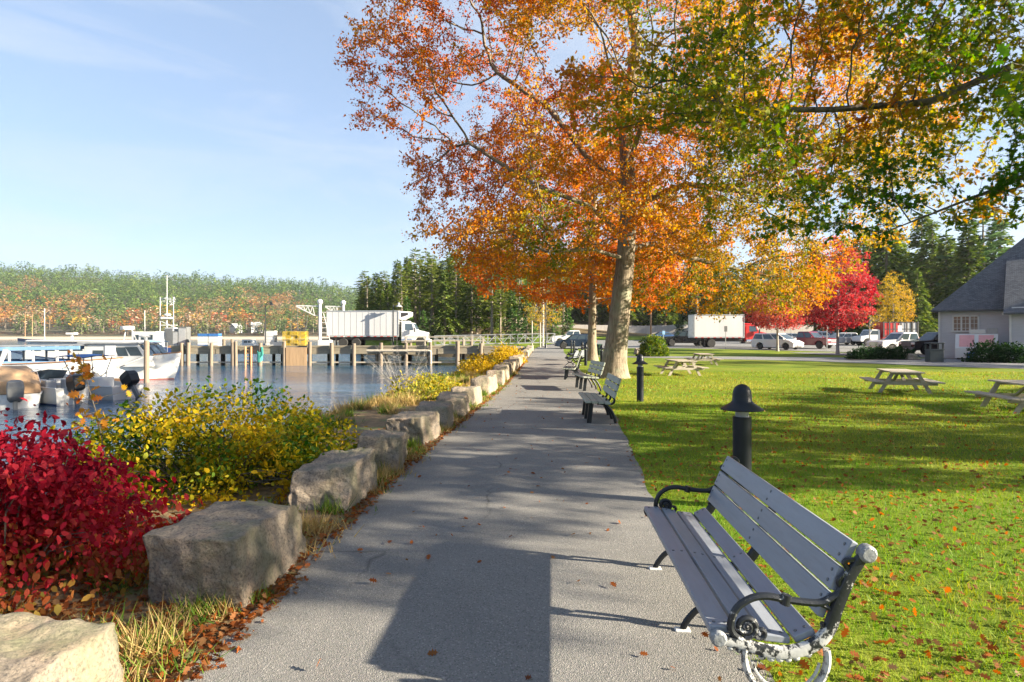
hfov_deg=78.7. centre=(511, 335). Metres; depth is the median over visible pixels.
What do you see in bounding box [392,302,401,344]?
street lamp
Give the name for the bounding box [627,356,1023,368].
walkway
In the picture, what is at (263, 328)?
pine tree
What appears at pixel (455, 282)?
pine tree
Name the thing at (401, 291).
pine tree
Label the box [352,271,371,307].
pine tree
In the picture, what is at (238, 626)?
fallen leaves
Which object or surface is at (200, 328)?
pine tree
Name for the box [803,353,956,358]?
forecourt
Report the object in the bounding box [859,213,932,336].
spruce tree
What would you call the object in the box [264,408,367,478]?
rose bush
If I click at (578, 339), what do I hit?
parked car
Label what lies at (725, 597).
park bench
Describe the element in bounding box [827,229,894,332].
spruce tree
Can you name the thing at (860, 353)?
shrub
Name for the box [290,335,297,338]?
lobster trap
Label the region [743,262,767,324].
pine tree
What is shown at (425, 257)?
pine tree
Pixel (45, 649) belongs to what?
granite block
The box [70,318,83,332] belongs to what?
pine tree
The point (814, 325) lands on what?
spruce tree
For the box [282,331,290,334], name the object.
lobster trap
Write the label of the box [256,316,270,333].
pine tree
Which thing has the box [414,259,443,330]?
pine tree
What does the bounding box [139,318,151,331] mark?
pine tree
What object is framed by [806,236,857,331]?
spruce tree
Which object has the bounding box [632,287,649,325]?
spruce tree
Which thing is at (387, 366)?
bare shrub
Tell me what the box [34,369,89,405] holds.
motor boat
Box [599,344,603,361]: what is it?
bollard light
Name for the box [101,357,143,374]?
mooring rope
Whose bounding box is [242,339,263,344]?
cabin boat
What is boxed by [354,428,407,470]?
granite block
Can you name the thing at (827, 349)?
parking apron
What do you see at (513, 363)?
granite block
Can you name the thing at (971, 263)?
spruce tree
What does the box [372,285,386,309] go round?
spruce tree
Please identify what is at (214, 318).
pine tree
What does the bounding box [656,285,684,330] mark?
spruce tree
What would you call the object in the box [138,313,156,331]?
pine tree
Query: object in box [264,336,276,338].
fish crate
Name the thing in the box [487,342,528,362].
yellow bush
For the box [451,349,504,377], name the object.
yellow bush
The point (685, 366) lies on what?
picnic table
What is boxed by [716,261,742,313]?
pine tree
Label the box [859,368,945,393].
picnic table
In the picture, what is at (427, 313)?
spruce tree
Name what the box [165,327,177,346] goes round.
storage bin
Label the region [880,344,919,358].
shrub
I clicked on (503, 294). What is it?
spruce tree
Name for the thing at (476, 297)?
pine tree
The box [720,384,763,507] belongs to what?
bollard light
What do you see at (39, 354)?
cabin boat
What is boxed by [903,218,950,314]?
spruce tree
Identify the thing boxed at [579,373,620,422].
park bench
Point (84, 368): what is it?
maple sapling
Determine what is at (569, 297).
oak tree
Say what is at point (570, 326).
young fir
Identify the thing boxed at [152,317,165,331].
pine tree
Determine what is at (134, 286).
hillside forest
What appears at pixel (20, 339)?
sailing boat
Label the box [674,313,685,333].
young fir
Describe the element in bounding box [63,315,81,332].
pine tree
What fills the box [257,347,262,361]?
rope coil
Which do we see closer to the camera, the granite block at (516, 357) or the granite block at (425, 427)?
the granite block at (425, 427)
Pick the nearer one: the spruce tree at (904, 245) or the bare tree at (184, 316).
the spruce tree at (904, 245)
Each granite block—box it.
[0,617,126,681]
[146,498,306,608]
[287,448,375,510]
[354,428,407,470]
[385,410,440,445]
[416,400,454,427]
[436,391,469,416]
[451,385,481,406]
[470,374,497,394]
[486,370,504,384]
[493,364,509,379]
[500,363,512,374]
[503,359,517,368]
[503,361,515,370]
[509,356,521,365]
[511,359,519,367]
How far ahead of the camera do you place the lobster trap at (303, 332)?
65.92 m
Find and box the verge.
[0,352,532,681]
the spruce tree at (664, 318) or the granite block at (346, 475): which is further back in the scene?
the spruce tree at (664, 318)
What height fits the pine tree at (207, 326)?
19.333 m
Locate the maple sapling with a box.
[66,350,131,464]
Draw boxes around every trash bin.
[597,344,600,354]
[924,342,944,361]
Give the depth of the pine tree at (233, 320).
537.05 m
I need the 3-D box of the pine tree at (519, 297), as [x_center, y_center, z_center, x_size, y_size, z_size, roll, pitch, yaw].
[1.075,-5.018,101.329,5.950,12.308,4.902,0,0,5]
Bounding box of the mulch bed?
[847,359,920,359]
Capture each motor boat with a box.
[0,365,42,409]
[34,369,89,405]
[50,354,143,399]
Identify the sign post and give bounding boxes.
[724,326,726,348]
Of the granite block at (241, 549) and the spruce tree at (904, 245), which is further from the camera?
the spruce tree at (904, 245)
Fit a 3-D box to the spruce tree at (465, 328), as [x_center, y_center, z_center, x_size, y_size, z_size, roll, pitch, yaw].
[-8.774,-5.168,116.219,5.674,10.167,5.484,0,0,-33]
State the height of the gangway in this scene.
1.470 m
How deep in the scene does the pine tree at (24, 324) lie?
517.36 m
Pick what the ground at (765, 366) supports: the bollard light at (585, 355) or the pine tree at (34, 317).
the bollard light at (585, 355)
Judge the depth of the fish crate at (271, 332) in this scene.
66.23 m
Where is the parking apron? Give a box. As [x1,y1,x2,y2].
[696,348,920,352]
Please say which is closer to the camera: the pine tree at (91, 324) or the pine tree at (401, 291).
the pine tree at (401, 291)
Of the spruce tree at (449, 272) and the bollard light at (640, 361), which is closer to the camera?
the bollard light at (640, 361)
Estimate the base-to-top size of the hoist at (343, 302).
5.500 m
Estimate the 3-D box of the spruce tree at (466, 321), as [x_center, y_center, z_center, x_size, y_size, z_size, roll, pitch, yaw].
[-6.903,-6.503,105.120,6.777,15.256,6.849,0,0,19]
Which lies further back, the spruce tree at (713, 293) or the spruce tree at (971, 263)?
the spruce tree at (713, 293)
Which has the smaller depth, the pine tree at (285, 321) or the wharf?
the wharf
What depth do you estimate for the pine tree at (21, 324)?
514.05 m
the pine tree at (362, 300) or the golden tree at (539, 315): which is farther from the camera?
the pine tree at (362, 300)
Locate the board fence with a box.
[548,325,819,334]
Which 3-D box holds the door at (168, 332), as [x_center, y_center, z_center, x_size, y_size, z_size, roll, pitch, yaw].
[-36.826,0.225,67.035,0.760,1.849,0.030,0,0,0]
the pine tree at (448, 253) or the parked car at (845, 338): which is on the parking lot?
the parked car at (845, 338)
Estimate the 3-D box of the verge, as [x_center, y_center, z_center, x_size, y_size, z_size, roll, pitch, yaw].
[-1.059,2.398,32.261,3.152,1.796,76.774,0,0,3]
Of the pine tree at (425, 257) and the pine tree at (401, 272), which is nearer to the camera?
the pine tree at (401, 272)
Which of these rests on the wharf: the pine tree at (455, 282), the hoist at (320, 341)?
the hoist at (320, 341)
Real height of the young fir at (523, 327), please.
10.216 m
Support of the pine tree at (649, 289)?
on the ground at (765, 366)
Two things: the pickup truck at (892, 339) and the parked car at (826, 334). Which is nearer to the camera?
the pickup truck at (892, 339)
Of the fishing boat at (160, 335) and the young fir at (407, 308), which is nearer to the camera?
the fishing boat at (160, 335)
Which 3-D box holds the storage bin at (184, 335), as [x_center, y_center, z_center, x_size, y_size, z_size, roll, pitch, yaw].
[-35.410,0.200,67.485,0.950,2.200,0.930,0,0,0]
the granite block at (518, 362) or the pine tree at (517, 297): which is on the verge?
the granite block at (518, 362)
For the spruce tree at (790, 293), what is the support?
on the ground at (765, 366)
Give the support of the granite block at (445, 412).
on the verge
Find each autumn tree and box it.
[42,316,56,328]
[68,317,88,332]
[72,312,91,324]
[108,316,125,331]
[210,312,226,332]
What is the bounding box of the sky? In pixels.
[0,0,1023,312]
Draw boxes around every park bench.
[562,356,581,379]
[565,350,588,365]
[567,348,578,360]
[572,360,604,390]
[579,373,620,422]
[644,456,877,681]
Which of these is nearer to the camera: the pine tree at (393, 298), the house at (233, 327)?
the pine tree at (393, 298)
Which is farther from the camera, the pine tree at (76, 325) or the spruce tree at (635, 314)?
the pine tree at (76, 325)
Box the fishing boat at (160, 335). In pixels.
[131,298,176,352]
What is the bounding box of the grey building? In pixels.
[931,238,1023,357]
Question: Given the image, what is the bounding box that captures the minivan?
[751,333,803,349]
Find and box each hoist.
[296,299,331,344]
[325,300,345,309]
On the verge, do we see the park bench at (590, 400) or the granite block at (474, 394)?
the granite block at (474, 394)
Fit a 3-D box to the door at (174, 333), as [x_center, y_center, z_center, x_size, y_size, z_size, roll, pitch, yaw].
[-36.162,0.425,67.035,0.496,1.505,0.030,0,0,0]
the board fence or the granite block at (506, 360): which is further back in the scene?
the board fence
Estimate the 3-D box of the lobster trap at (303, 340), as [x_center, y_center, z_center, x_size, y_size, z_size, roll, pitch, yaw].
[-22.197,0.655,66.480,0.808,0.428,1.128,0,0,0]
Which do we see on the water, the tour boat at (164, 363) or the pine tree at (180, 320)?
the tour boat at (164, 363)
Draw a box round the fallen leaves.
[0,360,1023,681]
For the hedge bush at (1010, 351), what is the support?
on the ground at (765, 366)
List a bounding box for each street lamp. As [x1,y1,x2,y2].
[264,301,272,344]
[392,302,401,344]
[544,302,547,347]
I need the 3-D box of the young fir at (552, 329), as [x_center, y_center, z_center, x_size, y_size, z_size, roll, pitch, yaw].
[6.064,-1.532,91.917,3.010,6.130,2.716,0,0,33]
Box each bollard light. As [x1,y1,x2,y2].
[583,344,587,365]
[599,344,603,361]
[632,354,647,401]
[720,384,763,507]
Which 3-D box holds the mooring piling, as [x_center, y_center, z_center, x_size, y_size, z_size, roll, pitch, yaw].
[-24.333,2.500,41.600,0.350,4.300,0.341,0,0,0]
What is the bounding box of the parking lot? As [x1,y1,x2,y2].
[537,340,865,347]
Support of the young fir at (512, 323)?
on the ground at (765, 366)
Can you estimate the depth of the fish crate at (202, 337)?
66.23 m
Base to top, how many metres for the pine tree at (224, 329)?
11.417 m
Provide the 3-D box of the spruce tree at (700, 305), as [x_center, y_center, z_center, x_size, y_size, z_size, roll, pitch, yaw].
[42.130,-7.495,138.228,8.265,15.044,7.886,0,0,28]
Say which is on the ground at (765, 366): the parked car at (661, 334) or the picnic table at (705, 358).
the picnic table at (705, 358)
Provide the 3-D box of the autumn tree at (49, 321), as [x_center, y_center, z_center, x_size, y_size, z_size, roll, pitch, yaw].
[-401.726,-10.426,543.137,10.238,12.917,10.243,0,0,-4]
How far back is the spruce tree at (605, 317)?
140.22 m
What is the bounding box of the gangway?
[435,333,554,344]
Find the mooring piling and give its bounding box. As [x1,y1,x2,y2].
[144,341,149,382]
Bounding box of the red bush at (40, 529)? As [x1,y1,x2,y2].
[0,398,203,620]
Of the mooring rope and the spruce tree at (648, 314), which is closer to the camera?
the mooring rope
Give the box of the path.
[178,348,774,681]
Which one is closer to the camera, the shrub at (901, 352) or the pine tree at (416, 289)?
the shrub at (901, 352)
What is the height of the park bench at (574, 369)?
0.858 m
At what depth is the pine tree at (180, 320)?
544.71 m
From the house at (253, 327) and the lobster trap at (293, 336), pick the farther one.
the house at (253, 327)
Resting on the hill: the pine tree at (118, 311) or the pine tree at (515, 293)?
the pine tree at (118, 311)
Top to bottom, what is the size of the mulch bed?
0.002 m
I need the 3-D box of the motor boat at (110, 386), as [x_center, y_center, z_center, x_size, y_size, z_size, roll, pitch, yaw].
[-20.856,2.280,31.601,5.872,2.640,2.060,0,0,20]
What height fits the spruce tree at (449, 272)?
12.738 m
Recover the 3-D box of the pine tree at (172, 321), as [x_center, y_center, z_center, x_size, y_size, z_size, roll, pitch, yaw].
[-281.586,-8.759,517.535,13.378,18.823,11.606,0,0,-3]
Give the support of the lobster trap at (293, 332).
on the lobster trap at (293, 336)
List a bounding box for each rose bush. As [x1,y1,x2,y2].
[50,375,364,512]
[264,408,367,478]
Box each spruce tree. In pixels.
[355,287,366,309]
[366,272,381,309]
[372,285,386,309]
[381,281,394,309]
[389,259,402,300]
[395,256,421,319]
[409,280,430,322]
[425,271,465,339]
[429,265,446,310]
[434,265,458,327]
[450,283,475,331]
[454,253,490,338]
[473,273,505,335]
[495,268,510,318]
[546,280,568,324]
[561,270,588,321]
[582,238,611,317]
[596,273,613,324]
[629,270,646,325]
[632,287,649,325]
[633,270,657,325]
[649,270,678,331]
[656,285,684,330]
[673,266,700,321]
[685,275,715,324]
[709,267,733,313]
[723,271,745,321]
[730,263,760,324]
[776,267,799,330]
[789,248,834,330]
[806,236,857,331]
[820,245,882,338]
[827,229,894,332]
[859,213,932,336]
[862,223,890,316]
[881,234,912,306]
[897,208,941,316]
[899,268,937,337]
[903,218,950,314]
[920,232,958,336]
[936,221,987,326]
[979,215,1015,271]
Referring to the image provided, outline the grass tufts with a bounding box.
[31,359,519,681]
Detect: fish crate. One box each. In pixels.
[198,336,207,338]
[198,339,207,341]
[198,342,207,344]
[208,336,221,338]
[208,339,221,341]
[208,342,221,344]
[264,331,276,333]
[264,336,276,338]
[264,339,276,341]
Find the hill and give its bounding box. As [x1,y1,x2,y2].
[0,275,351,338]
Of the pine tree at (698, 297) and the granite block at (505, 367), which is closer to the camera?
the granite block at (505, 367)
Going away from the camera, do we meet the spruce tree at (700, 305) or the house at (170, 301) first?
the spruce tree at (700, 305)
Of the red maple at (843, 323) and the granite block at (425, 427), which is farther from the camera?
the red maple at (843, 323)
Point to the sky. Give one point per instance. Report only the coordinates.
(145, 136)
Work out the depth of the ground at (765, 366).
7.51 m
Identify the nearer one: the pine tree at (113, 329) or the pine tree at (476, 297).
the pine tree at (476, 297)
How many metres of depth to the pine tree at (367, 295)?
122.92 m
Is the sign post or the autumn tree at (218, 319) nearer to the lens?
the sign post
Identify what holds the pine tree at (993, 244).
on the ground at (765, 366)
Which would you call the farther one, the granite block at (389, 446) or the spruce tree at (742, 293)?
the spruce tree at (742, 293)
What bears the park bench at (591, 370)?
on the path
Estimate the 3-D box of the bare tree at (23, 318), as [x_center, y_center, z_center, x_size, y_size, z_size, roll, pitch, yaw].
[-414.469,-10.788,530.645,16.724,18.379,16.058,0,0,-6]
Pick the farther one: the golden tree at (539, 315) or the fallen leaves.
the golden tree at (539, 315)
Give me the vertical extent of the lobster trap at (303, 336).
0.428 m
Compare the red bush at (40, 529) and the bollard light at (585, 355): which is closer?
the red bush at (40, 529)
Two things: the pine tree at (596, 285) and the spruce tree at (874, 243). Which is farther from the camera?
the pine tree at (596, 285)
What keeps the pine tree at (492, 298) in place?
on the ground at (765, 366)
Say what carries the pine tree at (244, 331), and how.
on the hill
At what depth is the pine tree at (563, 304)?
120.39 m
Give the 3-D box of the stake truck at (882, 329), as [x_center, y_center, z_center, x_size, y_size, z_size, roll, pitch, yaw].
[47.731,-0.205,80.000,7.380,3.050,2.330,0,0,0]
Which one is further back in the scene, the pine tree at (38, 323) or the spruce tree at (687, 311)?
the pine tree at (38, 323)
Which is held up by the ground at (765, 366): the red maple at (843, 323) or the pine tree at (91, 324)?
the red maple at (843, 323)
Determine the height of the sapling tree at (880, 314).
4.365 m
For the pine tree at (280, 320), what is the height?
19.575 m
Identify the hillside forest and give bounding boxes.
[0,261,686,335]
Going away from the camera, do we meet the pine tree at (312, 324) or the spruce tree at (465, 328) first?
the spruce tree at (465, 328)
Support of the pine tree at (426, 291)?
on the ground at (765, 366)
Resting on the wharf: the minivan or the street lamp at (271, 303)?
the street lamp at (271, 303)
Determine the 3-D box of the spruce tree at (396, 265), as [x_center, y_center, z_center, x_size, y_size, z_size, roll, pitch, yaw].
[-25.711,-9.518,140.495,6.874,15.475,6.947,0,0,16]
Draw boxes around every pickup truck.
[550,330,579,341]
[660,331,701,345]
[793,331,835,348]
[866,332,918,351]
[898,332,937,354]
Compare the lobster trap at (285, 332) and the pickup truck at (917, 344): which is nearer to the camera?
the pickup truck at (917, 344)
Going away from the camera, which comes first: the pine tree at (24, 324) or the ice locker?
the ice locker
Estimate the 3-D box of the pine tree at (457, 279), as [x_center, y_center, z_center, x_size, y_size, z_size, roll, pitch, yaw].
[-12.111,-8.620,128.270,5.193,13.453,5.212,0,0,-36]
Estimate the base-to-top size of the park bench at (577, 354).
0.816 m
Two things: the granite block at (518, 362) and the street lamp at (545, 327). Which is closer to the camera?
the granite block at (518, 362)
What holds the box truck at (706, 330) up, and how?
on the parking lot
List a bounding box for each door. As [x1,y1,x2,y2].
[165,329,171,345]
[173,332,176,344]
[178,328,185,344]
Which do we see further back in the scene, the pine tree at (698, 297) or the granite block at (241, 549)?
the pine tree at (698, 297)
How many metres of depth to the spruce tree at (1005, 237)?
93.37 m
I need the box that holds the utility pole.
[650,271,651,334]
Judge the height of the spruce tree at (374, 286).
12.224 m
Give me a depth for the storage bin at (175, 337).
67.02 m
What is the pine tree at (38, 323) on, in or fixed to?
on the hill
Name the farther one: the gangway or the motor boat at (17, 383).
the gangway
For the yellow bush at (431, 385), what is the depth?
16.14 m
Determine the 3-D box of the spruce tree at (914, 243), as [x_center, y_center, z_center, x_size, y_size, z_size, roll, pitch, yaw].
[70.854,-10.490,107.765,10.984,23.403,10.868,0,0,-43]
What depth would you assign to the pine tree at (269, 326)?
511.03 m
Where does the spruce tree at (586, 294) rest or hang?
on the ground at (765, 366)
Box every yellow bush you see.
[375,368,467,402]
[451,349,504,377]
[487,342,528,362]
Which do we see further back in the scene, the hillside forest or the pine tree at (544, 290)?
the hillside forest
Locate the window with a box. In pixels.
[951,315,978,331]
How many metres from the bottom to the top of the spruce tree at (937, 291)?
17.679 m
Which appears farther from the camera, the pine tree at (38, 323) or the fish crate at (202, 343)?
the pine tree at (38, 323)
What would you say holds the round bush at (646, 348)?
on the ground at (765, 366)
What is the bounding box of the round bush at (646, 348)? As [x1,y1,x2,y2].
[635,334,669,356]
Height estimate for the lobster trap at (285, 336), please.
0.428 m
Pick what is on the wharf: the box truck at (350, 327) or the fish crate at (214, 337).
the box truck at (350, 327)
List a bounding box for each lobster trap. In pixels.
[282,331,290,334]
[282,335,289,338]
[290,331,297,334]
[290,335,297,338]
[290,339,297,343]
[298,331,308,334]
[298,335,308,338]
[298,339,308,342]
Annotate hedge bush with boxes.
[961,338,1010,362]
[985,341,1023,362]
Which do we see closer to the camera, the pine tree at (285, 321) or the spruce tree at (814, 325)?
the spruce tree at (814, 325)
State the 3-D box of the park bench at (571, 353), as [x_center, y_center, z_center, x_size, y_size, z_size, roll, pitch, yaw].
[4.004,1.231,40.943,0.656,0.816,1.888,0,0,10]
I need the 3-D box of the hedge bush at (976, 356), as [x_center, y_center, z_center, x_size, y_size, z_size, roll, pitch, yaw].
[28.866,1.022,38.089,2.695,1.750,2.027,0,0,0]
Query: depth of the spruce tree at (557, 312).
129.58 m
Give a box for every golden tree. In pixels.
[522,278,562,345]
[872,270,917,321]
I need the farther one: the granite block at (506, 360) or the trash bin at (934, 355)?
the trash bin at (934, 355)
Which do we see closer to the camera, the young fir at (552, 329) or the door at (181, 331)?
the door at (181, 331)
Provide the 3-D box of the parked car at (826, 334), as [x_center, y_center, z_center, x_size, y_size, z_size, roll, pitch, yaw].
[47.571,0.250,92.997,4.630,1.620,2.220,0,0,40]
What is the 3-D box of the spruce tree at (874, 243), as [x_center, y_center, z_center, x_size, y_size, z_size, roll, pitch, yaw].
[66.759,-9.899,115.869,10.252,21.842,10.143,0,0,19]
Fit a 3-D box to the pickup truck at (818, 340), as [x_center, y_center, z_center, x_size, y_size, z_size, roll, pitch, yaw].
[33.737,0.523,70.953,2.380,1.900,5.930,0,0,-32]
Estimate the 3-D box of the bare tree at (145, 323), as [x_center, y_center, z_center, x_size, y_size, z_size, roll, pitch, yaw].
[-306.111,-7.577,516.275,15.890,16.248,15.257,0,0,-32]
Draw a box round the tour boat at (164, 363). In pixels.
[0,311,181,379]
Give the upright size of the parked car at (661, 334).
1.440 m
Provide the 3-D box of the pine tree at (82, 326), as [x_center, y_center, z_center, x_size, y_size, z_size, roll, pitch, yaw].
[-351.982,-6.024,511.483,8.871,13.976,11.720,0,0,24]
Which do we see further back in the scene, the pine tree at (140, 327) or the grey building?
the pine tree at (140, 327)
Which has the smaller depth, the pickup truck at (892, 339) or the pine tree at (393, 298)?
the pickup truck at (892, 339)
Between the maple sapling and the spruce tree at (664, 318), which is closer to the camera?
the maple sapling
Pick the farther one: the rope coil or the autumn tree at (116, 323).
the autumn tree at (116, 323)
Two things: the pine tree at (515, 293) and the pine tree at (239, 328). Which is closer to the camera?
the pine tree at (515, 293)
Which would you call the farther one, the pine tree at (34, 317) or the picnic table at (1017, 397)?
the pine tree at (34, 317)
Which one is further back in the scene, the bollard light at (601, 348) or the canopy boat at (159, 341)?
the canopy boat at (159, 341)
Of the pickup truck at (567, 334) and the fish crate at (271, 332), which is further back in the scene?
the pickup truck at (567, 334)
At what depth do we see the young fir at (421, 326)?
99.84 m
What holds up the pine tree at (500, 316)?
on the ground at (765, 366)
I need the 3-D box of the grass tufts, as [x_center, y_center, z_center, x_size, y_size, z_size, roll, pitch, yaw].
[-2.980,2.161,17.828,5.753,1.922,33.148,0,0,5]
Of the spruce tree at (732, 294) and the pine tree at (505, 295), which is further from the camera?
the spruce tree at (732, 294)
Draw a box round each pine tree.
[11,312,28,328]
[12,317,30,332]
[16,317,29,333]
[22,314,43,333]
[27,315,43,333]
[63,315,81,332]
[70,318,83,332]
[75,319,89,334]
[80,318,97,333]
[87,310,106,330]
[94,317,111,332]
[112,317,124,332]
[113,305,122,320]
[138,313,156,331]
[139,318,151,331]
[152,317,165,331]
[166,314,178,326]
[174,310,187,326]
[192,321,207,333]
[196,314,216,333]
[211,313,225,332]
[217,322,229,334]
[228,314,238,327]
[233,321,247,334]
[234,318,246,332]
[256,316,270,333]
[259,321,269,334]
[262,321,273,333]
[270,314,282,331]
[273,312,285,332]
[274,320,284,332]
[280,320,290,332]
[307,315,321,332]
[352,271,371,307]
[355,277,374,309]
[358,288,369,309]
[370,270,393,305]
[388,276,402,309]
[390,265,410,306]
[390,277,413,319]
[394,247,435,322]
[405,259,433,329]
[413,261,435,328]
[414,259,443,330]
[419,251,436,318]
[423,254,441,296]
[428,273,439,324]
[438,252,462,287]
[440,250,472,331]
[440,262,460,322]
[464,253,486,333]
[473,255,508,340]
[487,274,513,339]
[496,274,513,327]
[502,269,530,340]
[503,263,526,327]
[507,265,529,334]
[532,253,560,330]
[554,278,574,329]
[575,269,604,289]
[640,248,653,323]
[678,243,714,313]
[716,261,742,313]
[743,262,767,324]
[748,235,792,324]
[934,198,1019,291]
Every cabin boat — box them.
[11,309,142,360]
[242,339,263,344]
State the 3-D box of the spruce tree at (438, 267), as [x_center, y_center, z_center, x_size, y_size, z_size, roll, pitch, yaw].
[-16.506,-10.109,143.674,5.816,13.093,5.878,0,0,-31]
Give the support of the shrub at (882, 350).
on the mulch bed
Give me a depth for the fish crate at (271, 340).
66.20 m
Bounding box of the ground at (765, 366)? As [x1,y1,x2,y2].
[149,312,1023,681]
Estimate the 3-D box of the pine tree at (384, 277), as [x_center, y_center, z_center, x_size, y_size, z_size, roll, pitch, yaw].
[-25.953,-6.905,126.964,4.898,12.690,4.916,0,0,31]
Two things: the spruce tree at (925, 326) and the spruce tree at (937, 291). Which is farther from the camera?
the spruce tree at (937, 291)
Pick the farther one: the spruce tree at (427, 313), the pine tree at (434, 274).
the spruce tree at (427, 313)
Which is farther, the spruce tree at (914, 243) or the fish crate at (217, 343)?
the spruce tree at (914, 243)
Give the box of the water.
[0,339,474,468]
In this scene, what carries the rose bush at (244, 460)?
on the verge
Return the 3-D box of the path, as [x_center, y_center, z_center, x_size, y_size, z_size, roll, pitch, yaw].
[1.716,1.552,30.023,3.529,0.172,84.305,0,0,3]
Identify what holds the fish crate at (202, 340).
on the fish crate at (202, 343)
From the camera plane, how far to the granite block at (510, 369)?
25.19 m
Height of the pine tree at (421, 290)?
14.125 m
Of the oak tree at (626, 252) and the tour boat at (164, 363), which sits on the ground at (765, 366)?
the oak tree at (626, 252)
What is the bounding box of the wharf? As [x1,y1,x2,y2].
[170,336,524,365]
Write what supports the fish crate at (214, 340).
on the fish crate at (217, 343)
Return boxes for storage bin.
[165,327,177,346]
[173,331,177,344]
[178,327,190,344]
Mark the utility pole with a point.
(650, 318)
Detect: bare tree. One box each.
[12,312,35,329]
[134,316,151,330]
[154,314,172,330]
[174,315,194,324]
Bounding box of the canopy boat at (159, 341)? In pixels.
[143,340,168,351]
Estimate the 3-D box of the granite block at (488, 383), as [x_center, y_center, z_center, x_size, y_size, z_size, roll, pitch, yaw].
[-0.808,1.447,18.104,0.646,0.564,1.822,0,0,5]
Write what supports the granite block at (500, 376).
on the verge
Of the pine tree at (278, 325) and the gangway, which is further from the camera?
the pine tree at (278, 325)
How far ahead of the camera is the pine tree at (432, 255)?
136.64 m
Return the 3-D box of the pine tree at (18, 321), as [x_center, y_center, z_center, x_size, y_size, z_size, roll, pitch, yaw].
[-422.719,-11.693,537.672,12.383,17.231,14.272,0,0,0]
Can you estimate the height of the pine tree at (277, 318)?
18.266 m
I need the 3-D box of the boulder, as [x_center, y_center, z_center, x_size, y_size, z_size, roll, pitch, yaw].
[27.272,1.556,42.633,1.044,0.607,0.746,0,0,-6]
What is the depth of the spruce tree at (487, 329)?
108.69 m
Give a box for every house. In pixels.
[160,297,175,305]
[229,323,242,333]
[251,322,263,332]
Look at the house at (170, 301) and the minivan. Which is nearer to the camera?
the minivan
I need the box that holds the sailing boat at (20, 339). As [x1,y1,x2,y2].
[17,314,43,340]
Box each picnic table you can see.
[653,359,707,375]
[685,353,723,364]
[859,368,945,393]
[964,379,1023,414]
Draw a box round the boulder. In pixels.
[906,354,918,358]
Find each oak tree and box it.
[333,0,976,378]
[456,123,734,360]
[552,0,1023,247]
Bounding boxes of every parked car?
[554,334,596,348]
[645,332,673,339]
[785,333,796,336]
[818,331,835,336]
[827,333,856,344]
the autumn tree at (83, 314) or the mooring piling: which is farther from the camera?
the autumn tree at (83, 314)
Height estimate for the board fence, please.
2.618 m
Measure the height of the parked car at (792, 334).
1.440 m
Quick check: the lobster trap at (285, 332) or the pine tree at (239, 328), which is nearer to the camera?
the lobster trap at (285, 332)
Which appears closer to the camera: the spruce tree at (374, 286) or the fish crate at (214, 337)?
the fish crate at (214, 337)
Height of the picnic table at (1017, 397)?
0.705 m
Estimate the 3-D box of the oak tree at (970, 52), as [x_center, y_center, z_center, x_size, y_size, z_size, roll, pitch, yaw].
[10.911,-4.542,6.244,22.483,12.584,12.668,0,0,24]
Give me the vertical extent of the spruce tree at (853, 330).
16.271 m
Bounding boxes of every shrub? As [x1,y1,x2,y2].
[363,339,432,389]
[844,343,878,358]
[867,342,898,358]
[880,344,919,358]
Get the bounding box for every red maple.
[740,278,812,350]
[797,235,883,353]
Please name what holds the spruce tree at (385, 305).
on the ground at (765, 366)
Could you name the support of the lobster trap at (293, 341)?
on the lobster trap
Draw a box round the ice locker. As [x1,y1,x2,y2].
[955,328,998,358]
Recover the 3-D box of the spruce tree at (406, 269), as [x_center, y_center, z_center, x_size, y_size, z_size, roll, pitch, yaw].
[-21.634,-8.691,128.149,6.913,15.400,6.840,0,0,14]
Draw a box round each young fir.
[399,296,414,343]
[416,310,431,337]
[498,290,520,340]
[513,281,540,341]
[544,305,560,341]
[558,304,575,333]
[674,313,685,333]
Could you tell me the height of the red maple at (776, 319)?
7.643 m
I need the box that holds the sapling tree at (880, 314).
[860,313,885,340]
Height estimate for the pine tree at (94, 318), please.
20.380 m
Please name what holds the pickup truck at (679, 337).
on the parking lot
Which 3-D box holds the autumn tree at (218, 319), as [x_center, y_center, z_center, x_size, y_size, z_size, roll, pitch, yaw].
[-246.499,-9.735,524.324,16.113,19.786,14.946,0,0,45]
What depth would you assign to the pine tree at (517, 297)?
110.64 m
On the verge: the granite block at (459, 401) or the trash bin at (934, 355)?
the granite block at (459, 401)
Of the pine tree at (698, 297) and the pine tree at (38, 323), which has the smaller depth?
the pine tree at (698, 297)
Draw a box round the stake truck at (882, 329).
[852,322,918,345]
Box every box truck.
[322,310,431,344]
[684,314,763,346]
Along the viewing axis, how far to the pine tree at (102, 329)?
517.55 m
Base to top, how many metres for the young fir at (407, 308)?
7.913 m
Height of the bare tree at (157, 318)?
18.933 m
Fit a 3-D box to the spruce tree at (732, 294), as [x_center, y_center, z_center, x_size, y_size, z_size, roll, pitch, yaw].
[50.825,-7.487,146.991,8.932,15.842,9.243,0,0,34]

